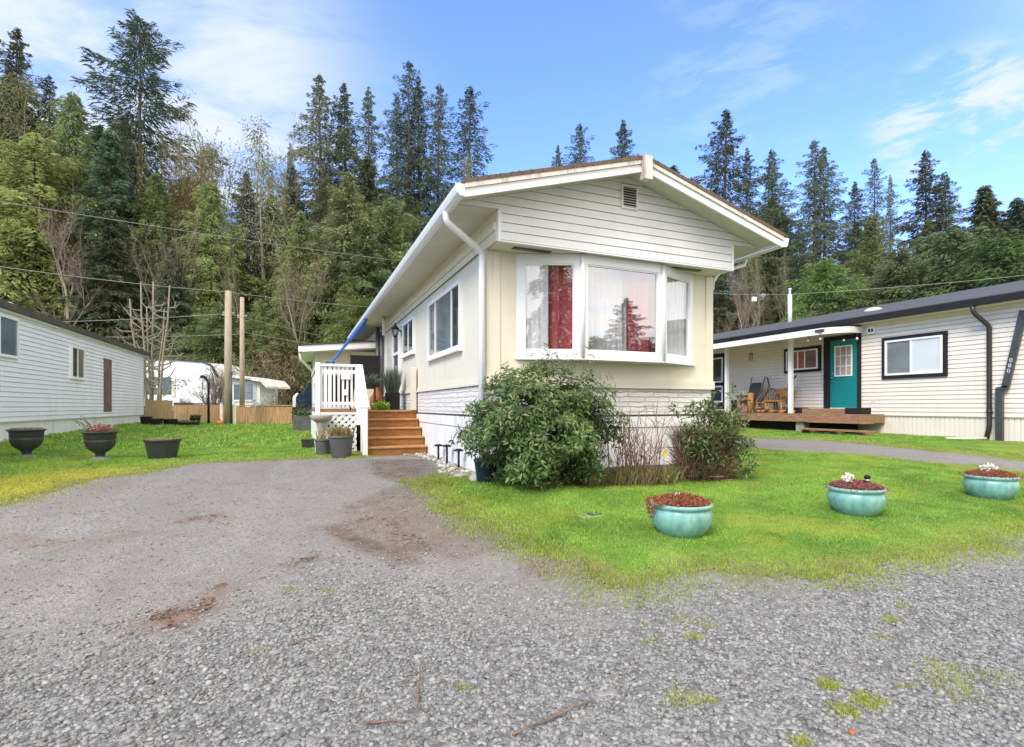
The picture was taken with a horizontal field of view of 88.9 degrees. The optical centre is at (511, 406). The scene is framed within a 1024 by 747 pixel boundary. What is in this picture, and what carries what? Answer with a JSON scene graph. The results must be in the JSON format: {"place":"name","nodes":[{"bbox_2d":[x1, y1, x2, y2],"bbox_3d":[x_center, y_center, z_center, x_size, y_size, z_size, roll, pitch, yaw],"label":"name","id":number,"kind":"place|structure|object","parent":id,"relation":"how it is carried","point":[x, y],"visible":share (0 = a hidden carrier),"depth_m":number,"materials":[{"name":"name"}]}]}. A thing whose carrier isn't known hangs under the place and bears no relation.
{"place":"outdoors","nodes":[
{"label":"outdoors","id":0,"kind":"place"},
{"bbox_2d":[0,292,1023,746],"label":"ground","id":1,"kind":"structure","parent":0,"point":[66,604],"depth_m":2.98,"materials":[{"name":"gravel"}]},
{"bbox_2d":[0,27,56,198],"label":"fir tree","id":2,"kind":"object","parent":1,"relation":"on","point":[15,48],"visible":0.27,"depth_m":41.89,"materials":[{"name":"green plant"}]},
{"bbox_2d":[0,60,66,284],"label":"alder tree","id":3,"kind":"object","parent":1,"relation":"on","point":[32,91],"visible":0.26,"depth_m":37.78,"materials":[{"name":"green plant"}]},
{"bbox_2d":[9,75,77,219],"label":"fir tree","id":4,"kind":"object","parent":1,"relation":"on","point":[51,86],"visible":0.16,"depth_m":43.70,"materials":[{"name":"green plant"}]},
{"bbox_2d":[0,132,108,331],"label":"cedar tree","id":5,"kind":"object","parent":1,"relation":"on","point":[28,171],"visible":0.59,"depth_m":33.86,"materials":[{"name":"plant"}]},
{"bbox_2d":[3,91,111,315],"bbox_3d":[-31.681,-12.323,37.746,9.124,20.832,9.043,1,1,-28],"label":"cedar tree","id":6,"kind":"object","parent":1,"relation":"on","point":[64,136],"visible":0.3,"depth_m":37.26,"materials":[{"name":"plant"}]},
{"bbox_2d":[0,299,148,441],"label":"mobile home","id":7,"kind":"object","parent":1,"relation":"on","point":[57,376],"visible":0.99,"depth_m":14.20,"materials":[{"name":"white"}]},
{"bbox_2d":[0,313,19,358],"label":"window","id":8,"kind":"structure","parent":7,"relation":"in","point":[9,326],"depth_m":11.60,"materials":[{"name":"glass"}]},
{"bbox_2d":[22,175,140,325],"bbox_3d":[-26.232,-7.146,32.308,5.959,13.232,4.261,0,0,-38],"label":"bare tree","id":9,"kind":"object","parent":1,"relation":"on","point":[68,280],"visible":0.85,"depth_m":31.34,"materials":[{"name":"plant"}]},
{"bbox_2d":[51,210,150,358],"bbox_3d":[-25.427,-6.596,32.913,6.264,11.670,6.252,0,0,-24],"label":"spruce tree","id":10,"kind":"object","parent":1,"relation":"on","point":[114,312],"visible":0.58,"depth_m":32.46,"materials":[{"name":"plant"}]},
{"bbox_2d":[48,129,158,332],"bbox_3d":[-27.546,-10.677,36.072,7.097,16.844,7.010,0,0,-12],"label":"spruce tree","id":11,"kind":"object","parent":1,"relation":"on","point":[115,190],"visible":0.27,"depth_m":35.32,"materials":[{"name":"plant"}]},
{"bbox_2d":[11,8,231,224],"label":"fir tree","id":12,"kind":"object","parent":1,"relation":"on","point":[157,57],"visible":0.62,"depth_m":45.31,"materials":[{"name":"green plant"}]},
{"bbox_2d":[40,111,244,246],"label":"maple tree","id":13,"kind":"object","parent":1,"relation":"on","point":[200,182],"visible":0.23,"depth_m":40.88,"materials":[{"name":"green plant"}]},
{"bbox_2d":[90,173,207,341],"bbox_3d":[-25.213,-8.819,37.152,7.949,15.575,8.076,1,0,-28],"label":"cedar tree","id":14,"kind":"object","parent":1,"relation":"on","point":[151,199],"visible":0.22,"depth_m":36.49,"materials":[{"name":"plant"}]},
{"bbox_2d":[118,210,213,322],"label":"bare tree","id":15,"kind":"object","parent":1,"relation":"on","point":[174,260],"visible":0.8,"depth_m":32.87,"materials":[{"name":"plant"}]},
{"bbox_2d":[140,249,202,359],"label":"spruce tree","id":16,"kind":"object","parent":1,"relation":"on","point":[182,308],"visible":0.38,"depth_m":32.63,"materials":[{"name":"plant"}]},
{"bbox_2d":[0,423,372,503],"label":"lawn","id":17,"kind":"structure","parent":1,"relation":"on","point":[81,476],"depth_m":9.19,"materials":[{"name":"plant"}]},
{"bbox_2d":[5,427,46,456],"bbox_3d":[-8.281,0.616,8.900,0.524,0.536,0.524,0,0,-22],"label":"garden urn","id":18,"kind":"object","parent":17,"relation":"on","point":[26,441],"visible":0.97,"depth_m":8.77,"materials":[{"name":"plastic"}]},
{"bbox_2d":[73,416,118,459],"bbox_3d":[-7.027,0.538,8.895,0.524,0.764,0.535,0,0,18],"label":"garden urn","id":19,"kind":"object","parent":17,"relation":"on","point":[100,440],"visible":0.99,"depth_m":8.78,"materials":[{"name":"grey stone"}]},
{"bbox_2d":[115,281,184,399],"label":"pollarded tree","id":20,"kind":"object","parent":17,"relation":"on","point":[151,375],"visible":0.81,"depth_m":25.41,"materials":[{"name":"grey wood"}]},
{"bbox_2d":[143,437,181,458],"bbox_3d":[-6.028,0.731,9.000,0.566,0.383,0.566,0,0,-22],"label":"plant tub","id":21,"kind":"object","parent":17,"relation":"on","point":[161,448],"visible":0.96,"depth_m":8.82,"materials":[{"name":"grey plastic"}]},
{"bbox_2d":[173,402,223,421],"bbox_3d":[-14.598,0.356,24.425,2.572,1.087,0.170,0,0,4],"label":"board fence","id":22,"kind":"object","parent":17,"relation":"on","point":[183,411],"visible":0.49,"depth_m":24.39,"materials":[{"name":"brown wood"}]},
{"bbox_2d":[186,354,234,404],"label":"fruit tree","id":23,"kind":"object","parent":17,"relation":"on","point":[214,389],"visible":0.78,"depth_m":25.20,"materials":[{"name":"plant"}]},
{"bbox_2d":[220,290,235,424],"bbox_3d":[-11.967,-1.979,22.000,0.600,5.759,0.311,0,0,-22],"label":"timber pole","id":24,"kind":"object","parent":17,"relation":"on","point":[228,313],"visible":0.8,"depth_m":21.89,"materials":[{"name":"brown wood"}]},
{"bbox_2d":[237,297,246,404],"bbox_3d":[-13.711,-2.314,26.500,0.422,6.428,0.247,0,0,4],"label":"utility pole","id":25,"kind":"object","parent":17,"relation":"on","point":[242,372],"visible":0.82,"depth_m":26.41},
{"bbox_2d":[232,405,292,423],"bbox_3d":[-11.118,0.420,23.224,3.143,0.960,0.170,0,0,15],"label":"board fence","id":26,"kind":"object","parent":17,"relation":"on","point":[277,414],"visible":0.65,"depth_m":23.14,"materials":[{"name":"brown wood"}]},
{"bbox_2d":[298,341,375,433],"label":"lean to addition","id":27,"kind":"structure","parent":17,"relation":"on","point":[325,353],"depth_m":16.02,"materials":[{"name":"beige paint"}]},
{"bbox_2d":[325,424,356,457],"bbox_3d":[-3.102,0.615,9.513,0.515,0.614,0.523,0,0,16],"label":"plant pot","id":28,"kind":"object","parent":17,"relation":"on","point":[341,441],"visible":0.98,"depth_m":9.35,"materials":[{"name":"grey plastic"}]},
{"bbox_2d":[311,362,426,455],"bbox_3d":[-3.869,0.080,12.911,2.005,1.900,6.970,0,0,-22],"label":"entrance porch","id":29,"kind":"object","parent":17,"relation":"on","point":[393,430],"visible":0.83,"depth_m":10.43,"materials":[{"name":"beige paint"}]},
{"bbox_2d":[350,354,380,388],"bbox_3d":[-3.977,-0.661,14.158,0.800,1.480,0.040,0,0,-22],"label":"privacy screen","id":30,"kind":"object","parent":29,"relation":"on","point":[371,365],"visible":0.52,"depth_m":14.19,"materials":[{"name":"brown metal"}]},
{"bbox_2d":[380,366,402,409],"bbox_3d":[-2.801,-0.433,12.140,0.542,1.023,0.510,0,0,-22],"label":"tall plant pot","id":31,"kind":"object","parent":29,"relation":"on","point":[392,382],"visible":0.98,"depth_m":12.03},
{"bbox_2d":[144,358,253,409],"bbox_3d":[-19.185,-1.151,31.167,6.541,3.185,3.080,0,0,13],"label":"white trailer","id":32,"kind":"object","parent":1,"relation":"on","point":[186,369],"visible":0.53,"depth_m":29.54,"materials":[{"name":"plastic"}]},
{"bbox_2d":[142,241,264,354],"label":"evergreen tree","id":33,"kind":"object","parent":1,"relation":"on","point":[218,278],"visible":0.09,"depth_m":37.20,"materials":[{"name":"green plant"}]},
{"bbox_2d":[154,181,269,355],"bbox_3d":[-21.386,-8.259,37.648,8.864,16.023,8.786,-1,1,-7],"label":"cedar tree","id":34,"kind":"object","parent":1,"relation":"on","point":[209,192],"visible":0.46,"depth_m":37.27,"materials":[{"name":"plant"}]},
{"bbox_2d":[140,108,291,258],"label":"maple tree","id":35,"kind":"object","parent":1,"relation":"on","point":[184,185],"visible":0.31,"depth_m":40.52,"materials":[{"name":"green plant"}]},
{"bbox_2d":[162,305,276,410],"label":"evergreen tree","id":36,"kind":"object","parent":1,"relation":"on","point":[207,343],"visible":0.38,"depth_m":31.67,"materials":[{"name":"green plant"}]},
{"bbox_2d":[209,173,283,309],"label":"fir tree","id":37,"kind":"object","parent":1,"relation":"on","point":[240,214],"visible":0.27,"depth_m":44.24,"materials":[{"name":"green plant"}]},
{"bbox_2d":[210,112,296,289],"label":"alder tree","id":38,"kind":"object","parent":1,"relation":"on","point":[258,139],"visible":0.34,"depth_m":43.98,"materials":[{"name":"green plant"}]},
{"bbox_2d":[219,374,289,406],"bbox_3d":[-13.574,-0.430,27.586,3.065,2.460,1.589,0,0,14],"label":"house","id":39,"kind":"structure","parent":1,"relation":"on","point":[256,387],"depth_m":27.18,"materials":[{"name":"white plastic"}]},
{"bbox_2d":[209,141,306,341],"bbox_3d":[-18.662,-11.039,40.064,8.529,17.529,8.742,0,2,-4],"label":"alder tree","id":40,"kind":"object","parent":1,"relation":"on","point":[264,166],"visible":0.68,"depth_m":39.20,"materials":[{"name":"green plant"}]},
{"bbox_2d":[232,299,290,393],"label":"cedar tree","id":41,"kind":"object","parent":1,"relation":"on","point":[256,324],"visible":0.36,"depth_m":32.56,"materials":[{"name":"plant"}]},
{"bbox_2d":[210,323,317,410],"bbox_3d":[-14.274,-2.343,33.185,8.923,6.576,11.814,1,-1,-22],"label":"shrub","id":42,"kind":"object","parent":1,"relation":"on","point":[290,374],"visible":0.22,"depth_m":30.56,"materials":[{"name":"plant"}]},
{"bbox_2d":[246,195,296,321],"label":"spruce tree","id":43,"kind":"object","parent":1,"relation":"on","point":[267,248],"visible":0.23,"depth_m":43.63,"materials":[{"name":"plant"}]},
{"bbox_2d":[248,316,303,408],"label":"cedar tree","id":44,"kind":"object","parent":1,"relation":"on","point":[276,333],"visible":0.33,"depth_m":32.18,"materials":[{"name":"green plant"}]},
{"bbox_2d":[267,165,320,274],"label":"fir tree","id":45,"kind":"object","parent":1,"relation":"on","point":[294,192],"visible":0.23,"depth_m":51.46,"materials":[{"name":"green plant"}]},
{"bbox_2d":[259,211,329,360],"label":"cedar tree","id":46,"kind":"object","parent":1,"relation":"on","point":[300,241],"visible":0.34,"depth_m":37.49,"materials":[{"name":"plant"}]},
{"bbox_2d":[266,235,336,367],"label":"bare tree","id":47,"kind":"object","parent":1,"relation":"on","point":[289,306],"visible":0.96,"depth_m":34.04,"materials":[{"name":"plant"}]},
{"bbox_2d":[290,171,343,292],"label":"fir tree","id":48,"kind":"object","parent":1,"relation":"on","point":[324,204],"visible":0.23,"depth_m":49.88,"materials":[{"name":"green plant"}]},
{"bbox_2d":[278,74,356,274],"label":"fir tree","id":49,"kind":"object","parent":1,"relation":"on","point":[313,147],"visible":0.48,"depth_m":53.15,"materials":[{"name":"green plant"}]},
{"bbox_2d":[284,172,387,363],"bbox_3d":[-12.311,-7.992,38.018,10.388,18.237,8.757,2,0,40],"label":"cedar tree","id":50,"kind":"object","parent":1,"relation":"on","point":[334,217],"visible":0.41,"depth_m":37.16,"materials":[{"name":"green plant"}]},
{"bbox_2d":[310,82,378,270],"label":"fir tree","id":51,"kind":"object","parent":1,"relation":"on","point":[344,97],"visible":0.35,"depth_m":54.28,"materials":[{"name":"green plant"}]},
{"bbox_2d":[316,295,373,342],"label":"evergreen tree","id":52,"kind":"object","parent":1,"relation":"on","point":[359,313],"visible":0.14,"depth_m":32.51,"materials":[{"name":"green plant"}]},
{"bbox_2d":[313,224,391,342],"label":"cedar tree","id":53,"kind":"object","parent":1,"relation":"on","point":[362,249],"visible":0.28,"depth_m":36.24,"materials":[{"name":"green plant"}]},
{"bbox_2d":[339,157,385,241],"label":"spruce tree","id":54,"kind":"object","parent":1,"relation":"on","point":[367,171],"visible":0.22,"depth_m":50.93,"materials":[{"name":"plant"}]},
{"bbox_2d":[343,86,394,206],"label":"fir tree","id":55,"kind":"object","parent":1,"relation":"on","point":[373,144],"visible":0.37,"depth_m":54.76,"materials":[{"name":"green plant"}]},
{"bbox_2d":[333,197,421,296],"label":"cedar tree","id":56,"kind":"object","parent":1,"relation":"on","point":[382,214],"visible":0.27,"depth_m":38.96,"materials":[{"name":"plant"}]},
{"bbox_2d":[375,95,425,242],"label":"fir tree","id":57,"kind":"object","parent":1,"relation":"on","point":[397,146],"visible":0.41,"depth_m":55.27,"materials":[{"name":"green plant"}]},
{"bbox_2d":[387,189,427,271],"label":"fir tree","id":58,"kind":"object","parent":1,"relation":"on","point":[409,208],"visible":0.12,"depth_m":44.13,"materials":[{"name":"green plant"}]},
{"bbox_2d":[391,77,440,238],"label":"fir tree","id":59,"kind":"object","parent":1,"relation":"on","point":[423,93],"visible":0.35,"depth_m":56.50,"materials":[{"name":"green plant"}]},
{"bbox_2d":[373,60,461,251],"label":"fir tree","id":60,"kind":"object","parent":1,"relation":"on","point":[409,65],"visible":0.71,"depth_m":55.34,"materials":[{"name":"green plant"}]},
{"bbox_2d":[403,84,461,239],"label":"fir tree","id":61,"kind":"object","parent":1,"relation":"on","point":[438,111],"visible":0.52,"depth_m":55.40,"materials":[{"name":"green plant"}]},
{"bbox_2d":[414,86,500,216],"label":"fir tree","id":62,"kind":"object","parent":1,"relation":"on","point":[469,123],"visible":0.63,"depth_m":53.55,"materials":[{"name":"green plant"}]},
{"bbox_2d":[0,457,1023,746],"bbox_3d":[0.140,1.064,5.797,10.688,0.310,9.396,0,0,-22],"label":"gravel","id":63,"kind":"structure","parent":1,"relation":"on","point":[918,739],"depth_m":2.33,"materials":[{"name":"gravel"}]},
{"bbox_2d":[0,459,1019,746],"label":"needle litter","id":64,"kind":"object","parent":63,"relation":"on","point":[164,613],"visible":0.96,"depth_m":3.46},
{"bbox_2d":[0,419,1023,746],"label":"grass","id":65,"kind":"structure","parent":1,"relation":"on","point":[440,483],"depth_m":5.36,"materials":[{"name":"plant"}]},
{"bbox_2d":[347,154,788,472],"bbox_3d":[-0.979,-1.021,13.657,5.234,4.642,14.678,0,0,-22],"label":"mobile home","id":66,"kind":"object","parent":1,"relation":"on","point":[621,262],"visible":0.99,"depth_m":7.61,"materials":[{"name":"beige paint"}]},
{"bbox_2d":[425,279,462,361],"bbox_3d":[-1.205,-1.408,9.015,0.087,1.105,2.220,0,0,-22],"label":"window","id":67,"kind":"structure","parent":66,"relation":"in","point":[444,312],"depth_m":8.87,"materials":[{"name":"white plastic"}]},
{"bbox_2d":[516,254,579,357],"bbox_3d":[0.514,-1.373,7.194,0.909,1.425,0.060,0,0,-1],"label":"bay window","id":68,"kind":"structure","parent":66,"relation":"in","point":[522,260],"depth_m":7.16,"materials":[{"name":"white plastic"}]},
{"bbox_2d":[585,255,660,360],"bbox_3d":[1.586,-1.373,7.459,1.358,1.425,0.060,0,0,-22],"label":"bay window","id":69,"kind":"structure","parent":66,"relation":"in","point":[590,261],"depth_m":7.46,"materials":[{"name":"white plastic"}]},
{"bbox_2d":[665,266,692,364],"bbox_3d":[2.536,-1.373,8.021,0.909,1.425,0.060,0,0,-43],"label":"bay window","id":70,"kind":"structure","parent":66,"relation":"in","point":[671,273],"depth_m":8.23,"materials":[{"name":"white plastic"}]},
{"bbox_2d":[553,123,594,164],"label":"fir tree","id":71,"kind":"object","parent":1,"relation":"on","point":[579,145],"visible":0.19,"depth_m":58.11,"materials":[{"name":"green plant"}]},
{"bbox_2d":[427,449,1023,588],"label":"lawn","id":72,"kind":"structure","parent":1,"relation":"on","point":[733,562],"depth_m":4.53,"materials":[{"name":"plant"}]},
{"bbox_2d":[448,340,629,490],"bbox_3d":[0.402,0.087,6.317,2.335,1.869,1.674,0,0,-22],"label":"laurel bush","id":73,"kind":"object","parent":72,"relation":"on","point":[531,451],"visible":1,"depth_m":5.95,"materials":[{"name":"green plant"}]},
{"bbox_2d":[576,402,694,487],"bbox_3d":[1.601,0.466,6.511,1.642,1.103,0.731,0,0,-22],"label":"dry perennial","id":74,"kind":"object","parent":72,"relation":"on","point":[634,475],"visible":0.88,"depth_m":6.48,"materials":[{"name":"brown plant"}]},
{"bbox_2d":[645,492,712,537],"bbox_3d":[1.400,0.910,4.396,0.558,0.374,0.527,0,0,-22],"label":"aqua planter","id":75,"kind":"object","parent":72,"relation":"on","point":[682,514],"visible":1,"depth_m":4.22,"materials":[{"name":"ceramic"}]},
{"bbox_2d":[657,383,761,482],"bbox_3d":[2.611,0.352,6.920,1.654,1.343,0.939,0,0,-22],"label":"twiggy bush","id":76,"kind":"object","parent":72,"relation":"on","point":[706,450],"visible":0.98,"depth_m":6.76,"materials":[{"name":"green plant"}]},
{"bbox_2d":[823,472,890,516],"bbox_3d":[3.448,0.879,5.231,0.575,0.438,0.595,0,0,-22],"label":"aqua planter","id":77,"kind":"object","parent":72,"relation":"on","point":[849,494],"visible":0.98,"depth_m":5.06,"materials":[{"name":"ceramic"}]},
{"bbox_2d":[959,463,1023,499],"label":"aqua planter","id":78,"kind":"object","parent":72,"relation":"on","point":[989,481],"visible":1,"depth_m":5.96,"materials":[{"name":"ceramic"}]},
{"bbox_2d":[688,109,787,331],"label":"fir tree","id":79,"kind":"object","parent":1,"relation":"on","point":[728,152],"visible":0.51,"depth_m":54.76,"materials":[{"name":"green plant"}]},
{"bbox_2d":[712,261,771,333],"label":"fir tree","id":80,"kind":"object","parent":1,"relation":"on","point":[718,297],"visible":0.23,"depth_m":49.82,"materials":[{"name":"green plant"}]},
{"bbox_2d":[715,148,772,319],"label":"fir tree","id":81,"kind":"object","parent":1,"relation":"on","point":[750,175],"visible":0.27,"depth_m":56.09,"materials":[{"name":"green plant"}]},
{"bbox_2d":[725,261,768,331],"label":"bare tree","id":82,"kind":"object","parent":1,"relation":"on","point":[743,314],"visible":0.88,"depth_m":42.13,"materials":[{"name":"plant"}]},
{"bbox_2d":[728,149,817,323],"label":"fir tree","id":83,"kind":"object","parent":1,"relation":"on","point":[773,198],"visible":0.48,"depth_m":56.62,"materials":[{"name":"green plant"}]},
{"bbox_2d":[765,222,821,320],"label":"fir tree","id":84,"kind":"object","parent":1,"relation":"on","point":[794,260],"visible":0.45,"depth_m":51.10,"materials":[{"name":"green plant"}]},
{"bbox_2d":[770,139,863,287],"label":"fir tree","id":85,"kind":"object","parent":1,"relation":"on","point":[814,220],"visible":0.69,"depth_m":57.72,"materials":[{"name":"green plant"}]},
{"bbox_2d":[796,146,854,278],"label":"fir tree","id":86,"kind":"object","parent":1,"relation":"on","point":[830,205],"visible":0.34,"depth_m":59.46,"materials":[{"name":"green plant"}]},
{"bbox_2d":[777,257,875,322],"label":"evergreen tree","id":87,"kind":"object","parent":1,"relation":"on","point":[824,266],"visible":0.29,"depth_m":41.88,"materials":[{"name":"green plant"}]},
{"bbox_2d":[801,275,876,317],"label":"evergreen tree","id":88,"kind":"object","parent":1,"relation":"on","point":[840,282],"visible":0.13,"depth_m":41.25,"materials":[{"name":"green plant"}]},
{"bbox_2d":[829,181,879,284],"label":"fir tree","id":89,"kind":"object","parent":1,"relation":"on","point":[855,191],"visible":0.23,"depth_m":59.88,"materials":[{"name":"green plant"}]},
{"bbox_2d":[711,280,1023,441],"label":"mobile home","id":90,"kind":"object","parent":1,"relation":"on","point":[950,364],"visible":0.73,"depth_m":13.57,"materials":[{"name":"beige plastic"}]},
{"bbox_2d":[711,353,724,408],"bbox_3d":[7.766,-0.950,20.032,0.074,2.100,1.200,0,0,-22],"label":"door","id":91,"kind":"structure","parent":90,"relation":"in","point":[718,359],"depth_m":19.73,"materials":[{"name":"white plastic"}]},
{"bbox_2d":[784,345,821,373],"bbox_3d":[9.192,-1.470,16.521,0.097,0.790,1.290,0,0,-22],"label":"window","id":92,"kind":"structure","parent":90,"relation":"in","point":[806,359],"depth_m":16.38,"materials":[{"name":"glass"}]},
{"bbox_2d":[823,333,861,408],"bbox_3d":[9.683,-1.000,15.312,0.100,2.160,1.130,0,0,-22],"label":"door","id":93,"kind":"structure","parent":90,"relation":"in","point":[842,362],"depth_m":15.29,"materials":[{"name":"teal paint"}]},
{"bbox_2d":[882,331,948,378],"bbox_3d":[10.414,-1.300,13.536,0.097,1.120,1.550,0,0,-22],"label":"window","id":94,"kind":"structure","parent":90,"relation":"in","point":[924,354],"depth_m":13.45,"materials":[{"name":"white plastic"}]},
{"bbox_2d":[845,214,893,300],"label":"cedar tree","id":95,"kind":"object","parent":1,"relation":"on","point":[874,244],"visible":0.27,"depth_m":47.54,"materials":[{"name":"plant"}]},
{"bbox_2d":[835,158,909,259],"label":"fir tree","id":96,"kind":"object","parent":1,"relation":"on","point":[872,185],"visible":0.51,"depth_m":61.90,"materials":[{"name":"green plant"}]},
{"bbox_2d":[733,429,1023,458],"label":"lawn","id":97,"kind":"structure","parent":1,"relation":"on","point":[1016,447],"depth_m":11.09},
{"bbox_2d":[712,325,884,435],"bbox_3d":[7.099,-0.705,19.408,1.738,3.190,13.450,0,0,-22],"label":"porch","id":98,"kind":"object","parent":97,"relation":"on","point":[830,420],"visible":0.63,"depth_m":15.41,"materials":[{"name":"wood"}]},
{"bbox_2d":[843,242,972,309],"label":"evergreen tree","id":99,"kind":"object","parent":1,"relation":"on","point":[892,262],"visible":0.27,"depth_m":41.12,"materials":[{"name":"green plant"}]},
{"bbox_2d":[889,150,965,254],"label":"fir tree","id":100,"kind":"object","parent":1,"relation":"on","point":[923,182],"visible":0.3,"depth_m":55.82,"materials":[{"name":"green plant"}]},
{"bbox_2d":[913,172,969,256],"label":"fir tree","id":101,"kind":"object","parent":1,"relation":"on","point":[945,181],"visible":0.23,"depth_m":54.09,"materials":[{"name":"green plant"}]},
{"bbox_2d":[860,223,1023,307],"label":"evergreen tree","id":102,"kind":"object","parent":1,"relation":"on","point":[955,242],"visible":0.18,"depth_m":39.67,"materials":[{"name":"green plant"}]},
{"bbox_2d":[911,228,1023,298],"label":"evergreen tree","id":103,"kind":"object","parent":1,"relation":"on","point":[1010,247],"visible":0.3,"depth_m":35.79,"materials":[{"name":"green plant"}]},
{"bbox_2d":[947,185,1005,261],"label":"spruce tree","id":104,"kind":"object","parent":1,"relation":"on","point":[986,201],"visible":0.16,"depth_m":46.00,"materials":[{"name":"plant"}]},
{"bbox_2d":[984,197,1023,281],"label":"spruce tree","id":105,"kind":"object","parent":1,"relation":"on","point":[1016,214],"visible":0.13,"depth_m":44.30,"materials":[{"name":"plant"}]},
{"bbox_2d":[0,0,1023,293],"label":"sky","id":106,"kind":"structure","parent":0,"point":[890,82],"materials":[{"name":"blue"}]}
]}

